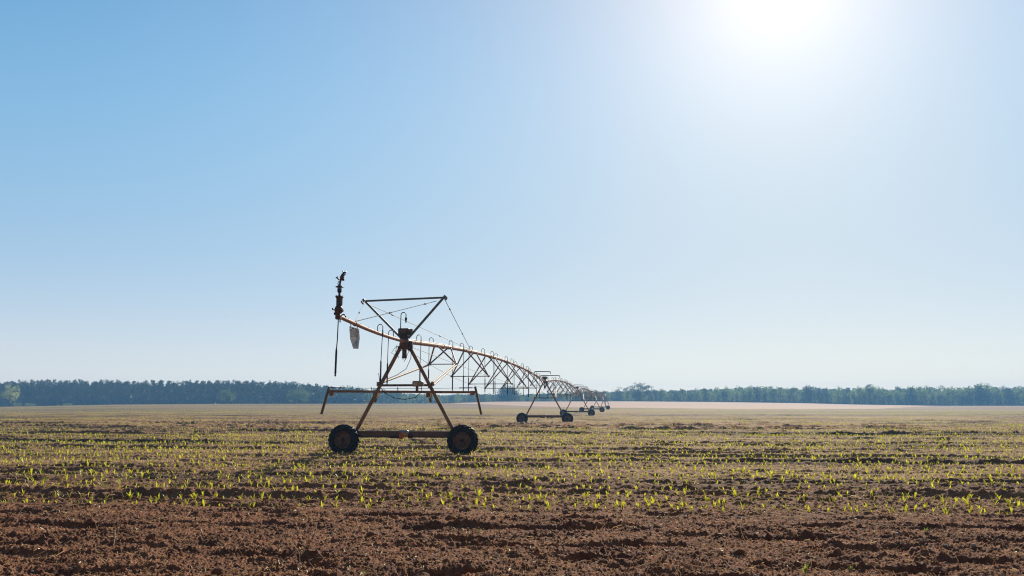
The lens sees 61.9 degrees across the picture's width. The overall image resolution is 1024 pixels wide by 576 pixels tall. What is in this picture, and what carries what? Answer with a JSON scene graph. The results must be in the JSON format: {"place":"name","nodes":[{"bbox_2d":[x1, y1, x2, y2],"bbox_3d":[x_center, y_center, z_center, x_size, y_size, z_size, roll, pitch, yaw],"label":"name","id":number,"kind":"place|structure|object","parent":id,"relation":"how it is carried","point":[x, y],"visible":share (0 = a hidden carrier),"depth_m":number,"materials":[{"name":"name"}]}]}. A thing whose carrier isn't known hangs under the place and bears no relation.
{"place":"outdoors","nodes":[
{"label":"outdoors","id":0,"kind":"place"},
{"bbox_2d":[0,401,1023,575],"bbox_3d":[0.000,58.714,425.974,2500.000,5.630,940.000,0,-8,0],"label":"field","id":1,"kind":"structure","parent":0,"point":[587,526],"depth_m":16.73,"materials":[{"name":"soil"}]},
{"bbox_2d":[0,384,20,406],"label":"pale tree","id":2,"kind":"object","parent":1,"relation":"on","point":[11,394],"visible":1,"depth_m":426.10,"materials":[{"name":"green plant"}]},
{"bbox_2d":[21,380,29,404],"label":"pine tree","id":3,"kind":"object","parent":1,"relation":"on","point":[26,387],"visible":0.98,"depth_m":459.54,"materials":[{"name":"green plant"}]},
{"bbox_2d":[27,382,35,405],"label":"pine tree","id":4,"kind":"object","parent":1,"relation":"on","point":[34,392],"visible":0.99,"depth_m":460.54,"materials":[{"name":"green plant"}]},
{"bbox_2d":[33,383,41,405],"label":"pine tree","id":5,"kind":"object","parent":1,"relation":"on","point":[36,390],"visible":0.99,"depth_m":459.31,"materials":[{"name":"green plant"}]},
{"bbox_2d":[39,381,49,405],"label":"pine tree","id":6,"kind":"object","parent":1,"relation":"on","point":[43,383],"visible":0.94,"depth_m":460.14,"materials":[{"name":"green plant"}]},
{"bbox_2d":[41,382,49,398],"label":"pine tree","id":7,"kind":"object","parent":1,"relation":"on","point":[45,385],"visible":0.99,"depth_m":456.67,"materials":[{"name":"green plant"}]},
{"bbox_2d":[49,381,57,405],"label":"pine tree","id":8,"kind":"object","parent":1,"relation":"on","point":[54,387],"visible":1,"depth_m":460.85,"materials":[{"name":"green plant"}]},
{"bbox_2d":[55,381,62,400],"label":"pine tree","id":9,"kind":"object","parent":1,"relation":"on","point":[59,386],"visible":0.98,"depth_m":459.50,"materials":[{"name":"green plant"}]},
{"bbox_2d":[61,380,69,398],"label":"pine tree","id":10,"kind":"object","parent":1,"relation":"on","point":[65,387],"visible":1,"depth_m":457.07,"materials":[{"name":"green plant"}]},
{"bbox_2d":[69,379,78,404],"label":"pine tree","id":11,"kind":"object","parent":1,"relation":"on","point":[73,386],"visible":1,"depth_m":456.31,"materials":[{"name":"green plant"}]},
{"bbox_2d":[78,383,84,404],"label":"pine tree","id":12,"kind":"object","parent":1,"relation":"on","point":[82,384],"visible":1,"depth_m":456.97,"materials":[{"name":"green plant"}]},
{"bbox_2d":[85,518,94,524],"bbox_3d":[-6.200,3.429,12.546,0.129,0.100,0.144,5,-9,-31],"label":"soil clod","id":13,"kind":"object","parent":1,"relation":"on","point":[89,521],"visible":1,"depth_m":12.52,"materials":[{"name":"brown soil"}]},
{"bbox_2d":[94,379,103,396],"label":"pine tree","id":14,"kind":"object","parent":1,"relation":"on","point":[98,391],"visible":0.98,"depth_m":456.91,"materials":[{"name":"green plant"}]},
{"bbox_2d":[102,381,110,397],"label":"pine tree","id":15,"kind":"object","parent":1,"relation":"on","point":[107,385],"visible":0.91,"depth_m":467.08,"materials":[{"name":"green plant"}]},
{"bbox_2d":[106,380,114,404],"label":"pine tree","id":16,"kind":"object","parent":1,"relation":"on","point":[111,381],"visible":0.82,"depth_m":460.65,"materials":[{"name":"green plant"}]},
{"bbox_2d":[121,381,130,403],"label":"pine tree","id":17,"kind":"object","parent":1,"relation":"on","point":[124,385],"visible":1,"depth_m":456.40,"materials":[{"name":"green plant"}]},
{"bbox_2d":[129,381,136,403],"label":"pine tree","id":18,"kind":"object","parent":1,"relation":"on","point":[133,385],"visible":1,"depth_m":457.15,"materials":[{"name":"green plant"}]},
{"bbox_2d":[138,381,145,397],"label":"pine tree","id":19,"kind":"object","parent":1,"relation":"on","point":[142,388],"visible":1,"depth_m":455.95,"materials":[{"name":"green plant"}]},
{"bbox_2d":[145,533,156,540],"bbox_3d":[-4.603,3.196,10.877,0.149,0.144,0.112,0,-8,-3],"label":"soil clod","id":20,"kind":"object","parent":1,"relation":"on","point":[152,536],"visible":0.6,"depth_m":10.84,"materials":[{"name":"brown soil"}]},
{"bbox_2d":[159,380,165,403],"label":"pine tree","id":21,"kind":"object","parent":1,"relation":"on","point":[161,383],"visible":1,"depth_m":457.77,"materials":[{"name":"green plant"}]},
{"bbox_2d":[163,380,172,403],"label":"pine tree","id":22,"kind":"object","parent":1,"relation":"on","point":[170,382],"visible":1,"depth_m":457.81,"materials":[{"name":"green plant"}]},
{"bbox_2d":[170,381,177,403],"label":"pine tree","id":23,"kind":"object","parent":1,"relation":"on","point":[175,391],"visible":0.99,"depth_m":456.73,"materials":[{"name":"green plant"}]},
{"bbox_2d":[173,544,182,550],"bbox_3d":[-3.901,3.040,9.983,0.154,0.088,0.112,-7,-10,40],"label":"soil clod","id":24,"kind":"object","parent":1,"relation":"on","point":[177,547],"visible":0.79,"depth_m":9.94,"materials":[{"name":"brown soil"}]},
{"bbox_2d":[182,381,188,400],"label":"pine tree","id":25,"kind":"object","parent":1,"relation":"on","point":[185,386],"visible":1,"depth_m":460.81,"materials":[{"name":"green plant"}]},
{"bbox_2d":[188,383,194,403],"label":"pine tree","id":26,"kind":"object","parent":1,"relation":"on","point":[191,390],"visible":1,"depth_m":460.09,"materials":[{"name":"green plant"}]},
{"bbox_2d":[199,381,206,403],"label":"pine tree","id":27,"kind":"object","parent":1,"relation":"on","point":[203,390],"visible":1,"depth_m":459.01,"materials":[{"name":"green plant"}]},
{"bbox_2d":[206,381,213,403],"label":"pine tree","id":28,"kind":"object","parent":1,"relation":"on","point":[208,389],"visible":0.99,"depth_m":458.29,"materials":[{"name":"green plant"}]},
{"bbox_2d":[210,567,224,575],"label":"soil clod","id":29,"kind":"object","parent":1,"relation":"on","point":[216,571],"visible":0.92,"depth_m":8.41,"materials":[{"name":"brown soil"}]},
{"bbox_2d":[214,382,220,395],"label":"pine tree","id":30,"kind":"object","parent":1,"relation":"on","point":[217,389],"visible":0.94,"depth_m":459.53,"materials":[{"name":"green plant"}]},
{"bbox_2d":[217,388,236,403],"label":"round tree","id":31,"kind":"object","parent":1,"relation":"on","point":[224,393],"visible":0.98,"depth_m":428.23,"materials":[{"name":"green plant"}]},
{"bbox_2d":[240,381,247,403],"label":"pine tree","id":32,"kind":"object","parent":1,"relation":"on","point":[245,386],"visible":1,"depth_m":457.84,"materials":[{"name":"green plant"}]},
{"bbox_2d":[274,383,281,403],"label":"pine tree","id":33,"kind":"object","parent":1,"relation":"on","point":[278,391],"visible":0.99,"depth_m":459.81,"materials":[{"name":"green plant"}]},
{"bbox_2d":[286,386,311,403],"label":"broad tree","id":34,"kind":"object","parent":1,"relation":"on","point":[299,395],"visible":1,"depth_m":435.76,"materials":[{"name":"green plant"}]},
{"bbox_2d":[367,531,377,536],"bbox_3d":[-1.806,3.197,11.057,0.146,0.109,0.184,-1,-8,6],"label":"soil clod","id":35,"kind":"object","parent":1,"relation":"on","point":[371,533],"visible":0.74,"depth_m":10.99,"materials":[{"name":"brown soil"}]},
{"bbox_2d":[391,393,402,403],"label":"leafy tree","id":36,"kind":"object","parent":1,"relation":"on","point":[397,396],"visible":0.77,"depth_m":559.31,"materials":[{"name":"green plant"}]},
{"bbox_2d":[416,572,429,575],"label":"soil clod","id":37,"kind":"object","parent":1,"relation":"on","point":[423,574],"visible":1,"depth_m":8.44,"materials":[{"name":"brown soil"}]},
{"bbox_2d":[320,271,609,453],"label":"irrigation machine","id":38,"kind":"object","parent":1,"relation":"on","point":[462,439],"visible":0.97,"depth_m":31.18,"materials":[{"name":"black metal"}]},
{"bbox_2d":[349,324,359,348],"bbox_3d":[-4.706,1.444,25.506,0.099,0.756,0.761,-1,-8,9],"label":"hanging sign","id":39,"kind":"object","parent":38,"relation":"hanging from","point":[354,336],"visible":1,"depth_m":25.48,"materials":[{"name":"grey plastic"}]},
{"bbox_2d":[462,563,475,574],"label":"soil clod","id":40,"kind":"object","parent":1,"relation":"on","point":[469,568],"visible":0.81,"depth_m":8.82,"materials":[{"name":"brown soil"}]},
{"bbox_2d":[494,385,521,401],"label":"oak","id":41,"kind":"object","parent":1,"relation":"on","point":[508,397],"visible":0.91,"depth_m":538.79,"materials":[{"name":"green plant"}]},
{"bbox_2d":[0,404,1023,500],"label":"corn crop","id":42,"kind":"object","parent":1,"relation":"on","point":[855,476],"visible":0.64,"depth_m":33.00,"materials":[{"name":"green plant"}]},
{"bbox_2d":[0,382,1023,406],"bbox_3d":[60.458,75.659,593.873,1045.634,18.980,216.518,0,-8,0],"label":"distant woods","id":43,"kind":"object","parent":1,"relation":"on","point":[90,399],"visible":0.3,"depth_m":504.69,"materials":[{"name":"green plant"}]},
{"bbox_2d":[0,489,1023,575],"bbox_3d":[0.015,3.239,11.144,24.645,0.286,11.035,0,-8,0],"label":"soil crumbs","id":44,"kind":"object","parent":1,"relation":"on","point":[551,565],"visible":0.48,"depth_m":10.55,"materials":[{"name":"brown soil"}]},
{"bbox_2d":[0,474,1023,575],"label":"crop residue","id":45,"kind":"object","parent":1,"relation":"on","point":[234,570],"visible":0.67,"depth_m":10.61,"materials":[{"name":"plant"}]},
{"bbox_2d":[20,505,1023,575],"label":"pale pebbles","id":46,"kind":"object","parent":1,"relation":"on","point":[946,545],"visible":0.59,"depth_m":10.20,"materials":[{"name":"stone"}]},
{"bbox_2d":[598,559,607,564],"bbox_3d":[0.994,2.969,9.173,0.124,0.112,0.148,-3,-9,23],"label":"soil clod","id":47,"kind":"object","parent":1,"relation":"on","point":[603,561],"visible":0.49,"depth_m":9.13,"materials":[{"name":"brown soil"}]},
{"bbox_2d":[624,382,654,400],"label":"spreading tree","id":48,"kind":"object","parent":1,"relation":"on","point":[638,390],"visible":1,"depth_m":550.79,"materials":[{"name":"green plant"}]},
{"bbox_2d":[656,389,664,401],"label":"leafy tree","id":49,"kind":"object","parent":1,"relation":"on","point":[659,394],"visible":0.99,"depth_m":559.09,"materials":[{"name":"green plant"}]},
{"bbox_2d":[679,392,686,401],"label":"leafy tree","id":50,"kind":"object","parent":1,"relation":"on","point":[684,398],"visible":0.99,"depth_m":553.10,"materials":[{"name":"green plant"}]},
{"bbox_2d":[693,390,701,401],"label":"leafy tree","id":51,"kind":"object","parent":1,"relation":"on","point":[697,395],"visible":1,"depth_m":554.76,"materials":[{"name":"green plant"}]},
{"bbox_2d":[702,388,710,401],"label":"leafy tree","id":52,"kind":"object","parent":1,"relation":"on","point":[704,394],"visible":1,"depth_m":554.01,"materials":[{"name":"green plant"}]},
{"bbox_2d":[711,387,721,401],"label":"leafy tree","id":53,"kind":"object","parent":1,"relation":"on","point":[716,392],"visible":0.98,"depth_m":558.40,"materials":[{"name":"green plant"}]},
{"bbox_2d":[717,389,727,401],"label":"leafy tree","id":54,"kind":"object","parent":1,"relation":"on","point":[723,394],"visible":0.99,"depth_m":555.27,"materials":[{"name":"green plant"}]},
{"bbox_2d":[722,386,731,401],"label":"leafy tree","id":55,"kind":"object","parent":1,"relation":"on","point":[727,391],"visible":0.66,"depth_m":560.12,"materials":[{"name":"green plant"}]},
{"bbox_2d":[733,389,739,401],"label":"leafy tree","id":56,"kind":"object","parent":1,"relation":"on","point":[737,394],"visible":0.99,"depth_m":558.16,"materials":[{"name":"green plant"}]},
{"bbox_2d":[730,549,746,555],"bbox_3d":[2.586,3.041,9.774,0.184,0.117,0.167,6,-10,-37],"label":"soil clod","id":57,"kind":"object","parent":1,"relation":"on","point":[737,552],"visible":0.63,"depth_m":9.72,"materials":[{"name":"brown soil"}]},
{"bbox_2d":[742,386,755,400],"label":"leafy tree","id":58,"kind":"object","parent":1,"relation":"on","point":[749,392],"visible":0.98,"depth_m":558.36,"materials":[{"name":"green plant"}]},
{"bbox_2d":[753,388,762,402],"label":"leafy tree","id":59,"kind":"object","parent":1,"relation":"on","point":[757,396],"visible":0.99,"depth_m":558.32,"materials":[{"name":"green plant"}]},
{"bbox_2d":[758,386,771,402],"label":"leafy tree","id":60,"kind":"object","parent":1,"relation":"on","point":[765,393],"visible":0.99,"depth_m":558.45,"materials":[{"name":"green plant"}]},
{"bbox_2d":[768,389,780,402],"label":"leafy tree","id":61,"kind":"object","parent":1,"relation":"on","point":[773,393],"visible":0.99,"depth_m":556.44,"materials":[{"name":"green plant"}]},
{"bbox_2d":[775,387,785,401],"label":"leafy tree","id":62,"kind":"object","parent":1,"relation":"on","point":[779,393],"visible":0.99,"depth_m":556.02,"materials":[{"name":"green plant"}]},
{"bbox_2d":[784,388,794,402],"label":"leafy tree","id":63,"kind":"object","parent":1,"relation":"on","point":[788,397],"visible":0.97,"depth_m":557.52,"materials":[{"name":"green plant"}]},
{"bbox_2d":[791,390,800,401],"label":"leafy tree","id":64,"kind":"object","parent":1,"relation":"on","point":[796,396],"visible":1,"depth_m":557.06,"materials":[{"name":"green plant"}]},
{"bbox_2d":[802,560,808,574],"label":"weed","id":65,"kind":"object","parent":1,"relation":"on","point":[806,565],"visible":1,"depth_m":8.44,"materials":[{"name":"green plant"}]},
{"bbox_2d":[799,385,812,401],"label":"leafy tree","id":66,"kind":"object","parent":1,"relation":"on","point":[806,392],"visible":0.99,"depth_m":554.25,"materials":[{"name":"green plant"}]},
{"bbox_2d":[811,389,823,403],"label":"leafy tree","id":67,"kind":"object","parent":1,"relation":"on","point":[821,396],"visible":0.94,"depth_m":557.83,"materials":[{"name":"green plant"}]},
{"bbox_2d":[823,390,830,402],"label":"leafy tree","id":68,"kind":"object","parent":1,"relation":"on","point":[827,394],"visible":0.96,"depth_m":559.65,"materials":[{"name":"green plant"}]},
{"bbox_2d":[833,388,843,403],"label":"leafy tree","id":69,"kind":"object","parent":1,"relation":"on","point":[837,392],"visible":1,"depth_m":552.90,"materials":[{"name":"green plant"}]},
{"bbox_2d":[840,388,848,403],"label":"leafy tree","id":70,"kind":"object","parent":1,"relation":"on","point":[845,393],"visible":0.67,"depth_m":560.11,"materials":[{"name":"green plant"}]},
{"bbox_2d":[849,389,858,404],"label":"leafy tree","id":71,"kind":"object","parent":1,"relation":"on","point":[852,398],"visible":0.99,"depth_m":553.33,"materials":[{"name":"green plant"}]},
{"bbox_2d":[855,386,867,404],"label":"leafy tree","id":72,"kind":"object","parent":1,"relation":"on","point":[860,393],"visible":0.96,"depth_m":553.82,"materials":[{"name":"green plant"}]},
{"bbox_2d":[854,387,868,404],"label":"leafy tree","id":73,"kind":"object","parent":1,"relation":"on","point":[866,397],"visible":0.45,"depth_m":560.38,"materials":[{"name":"green plant"}]},
{"bbox_2d":[866,384,873,404],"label":"umbrella tree","id":74,"kind":"object","parent":1,"relation":"on","point":[868,389],"visible":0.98,"depth_m":551.58,"materials":[{"name":"green plant"}]},
{"bbox_2d":[865,386,875,402],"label":"leafy tree","id":75,"kind":"object","parent":1,"relation":"on","point":[871,398],"visible":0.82,"depth_m":557.08,"materials":[{"name":"green plant"}]},
{"bbox_2d":[875,387,889,404],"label":"leafy tree","id":76,"kind":"object","parent":1,"relation":"on","point":[883,397],"visible":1,"depth_m":555.93,"materials":[{"name":"green plant"}]},
{"bbox_2d":[885,389,893,404],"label":"leafy tree","id":77,"kind":"object","parent":1,"relation":"on","point":[889,396],"visible":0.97,"depth_m":559.86,"materials":[{"name":"green plant"}]},
{"bbox_2d":[892,390,903,404],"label":"leafy tree","id":78,"kind":"object","parent":1,"relation":"on","point":[898,400],"visible":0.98,"depth_m":559.96,"materials":[{"name":"green plant"}]},
{"bbox_2d":[893,386,904,404],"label":"leafy tree","id":79,"kind":"object","parent":1,"relation":"on","point":[897,388],"visible":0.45,"depth_m":580.45,"materials":[{"name":"green plant"}]},
{"bbox_2d":[904,387,918,404],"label":"leafy tree","id":80,"kind":"object","parent":1,"relation":"on","point":[907,395],"visible":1,"depth_m":554.80,"materials":[{"name":"green plant"}]},
{"bbox_2d":[904,386,922,404],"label":"leafy tree","id":81,"kind":"object","parent":1,"relation":"on","point":[918,397],"visible":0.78,"depth_m":558.80,"materials":[{"name":"green plant"}]},
{"bbox_2d":[914,538,926,544],"bbox_3d":[5.008,3.136,10.466,0.163,0.123,0.136,6,-10,-38],"label":"soil clod","id":82,"kind":"object","parent":1,"relation":"on","point":[921,541],"visible":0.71,"depth_m":10.43,"materials":[{"name":"brown soil"}]},
{"bbox_2d":[914,386,929,405],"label":"leafy tree","id":83,"kind":"object","parent":1,"relation":"on","point":[925,397],"visible":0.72,"depth_m":560.24,"materials":[{"name":"green plant"}]},
{"bbox_2d":[919,386,928,405],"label":"crowned tree","id":84,"kind":"object","parent":1,"relation":"on","point":[922,390],"visible":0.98,"depth_m":551.98,"materials":[{"name":"green plant"}]},
{"bbox_2d":[925,391,936,403],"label":"leafy tree","id":85,"kind":"object","parent":1,"relation":"on","point":[932,396],"visible":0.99,"depth_m":554.83,"materials":[{"name":"green plant"}]},
{"bbox_2d":[931,566,947,575],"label":"soil clod","id":86,"kind":"object","parent":1,"relation":"on","point":[936,570],"visible":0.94,"depth_m":8.55,"materials":[{"name":"brown soil"}]},
{"bbox_2d":[934,389,944,404],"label":"leafy tree","id":87,"kind":"object","parent":1,"relation":"on","point":[938,398],"visible":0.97,"depth_m":557.97,"materials":[{"name":"green plant"}]},
{"bbox_2d":[941,389,953,405],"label":"leafy tree","id":88,"kind":"object","parent":1,"relation":"on","point":[947,399],"visible":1,"depth_m":555.35,"materials":[{"name":"green plant"}]},
{"bbox_2d":[945,386,959,404],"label":"leafy tree","id":89,"kind":"object","parent":1,"relation":"on","point":[955,395],"visible":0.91,"depth_m":558.49,"materials":[{"name":"green plant"}]},
{"bbox_2d":[956,390,969,404],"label":"leafy tree","id":90,"kind":"object","parent":1,"relation":"on","point":[961,397],"visible":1,"depth_m":554.03,"materials":[{"name":"green plant"}]},
{"bbox_2d":[957,388,968,405],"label":"leafy tree","id":91,"kind":"object","parent":1,"relation":"on","point":[959,392],"visible":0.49,"depth_m":559.86,"materials":[{"name":"green plant"}]},
{"bbox_2d":[963,388,974,405],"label":"leafy tree","id":92,"kind":"object","parent":1,"relation":"on","point":[969,394],"visible":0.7,"depth_m":561.00,"materials":[{"name":"green plant"}]},
{"bbox_2d":[968,385,988,405],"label":"leafy tree","id":93,"kind":"object","parent":1,"relation":"on","point":[976,396],"visible":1,"depth_m":554.40,"materials":[{"name":"green plant"}]},
{"bbox_2d":[973,383,990,405],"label":"leafy tree","id":94,"kind":"object","parent":1,"relation":"on","point":[982,394],"visible":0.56,"depth_m":559.08,"materials":[{"name":"green plant"}]},
{"bbox_2d":[982,383,997,404],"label":"leafy tree","id":95,"kind":"object","parent":1,"relation":"on","point":[991,395],"visible":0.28,"depth_m":566.45,"materials":[{"name":"green plant"}]},
{"bbox_2d":[981,383,999,405],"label":"leafy tree","id":96,"kind":"object","parent":1,"relation":"on","point":[989,394],"visible":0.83,"depth_m":559.30,"materials":[{"name":"green plant"}]},
{"bbox_2d":[996,391,1004,405],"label":"leafy tree","id":97,"kind":"object","parent":1,"relation":"on","point":[1000,396],"visible":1,"depth_m":556.26,"materials":[{"name":"green plant"}]},
{"bbox_2d":[1002,387,1014,405],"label":"leafy tree","id":98,"kind":"object","parent":1,"relation":"on","point":[1007,394],"visible":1,"depth_m":556.70,"materials":[{"name":"green plant"}]},
{"bbox_2d":[1006,390,1019,404],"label":"leafy tree","id":99,"kind":"object","parent":1,"relation":"on","point":[1012,397],"visible":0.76,"depth_m":559.82,"materials":[{"name":"green plant"}]},
{"bbox_2d":[1012,387,1023,405],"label":"leafy tree","id":100,"kind":"object","parent":1,"relation":"on","point":[1017,396],"visible":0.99,"depth_m":557.02,"materials":[{"name":"green plant"}]},
{"bbox_2d":[0,0,1023,403],"label":"sky","id":101,"kind":"structure","parent":0,"point":[599,195],"materials":[{"name":"blue"}]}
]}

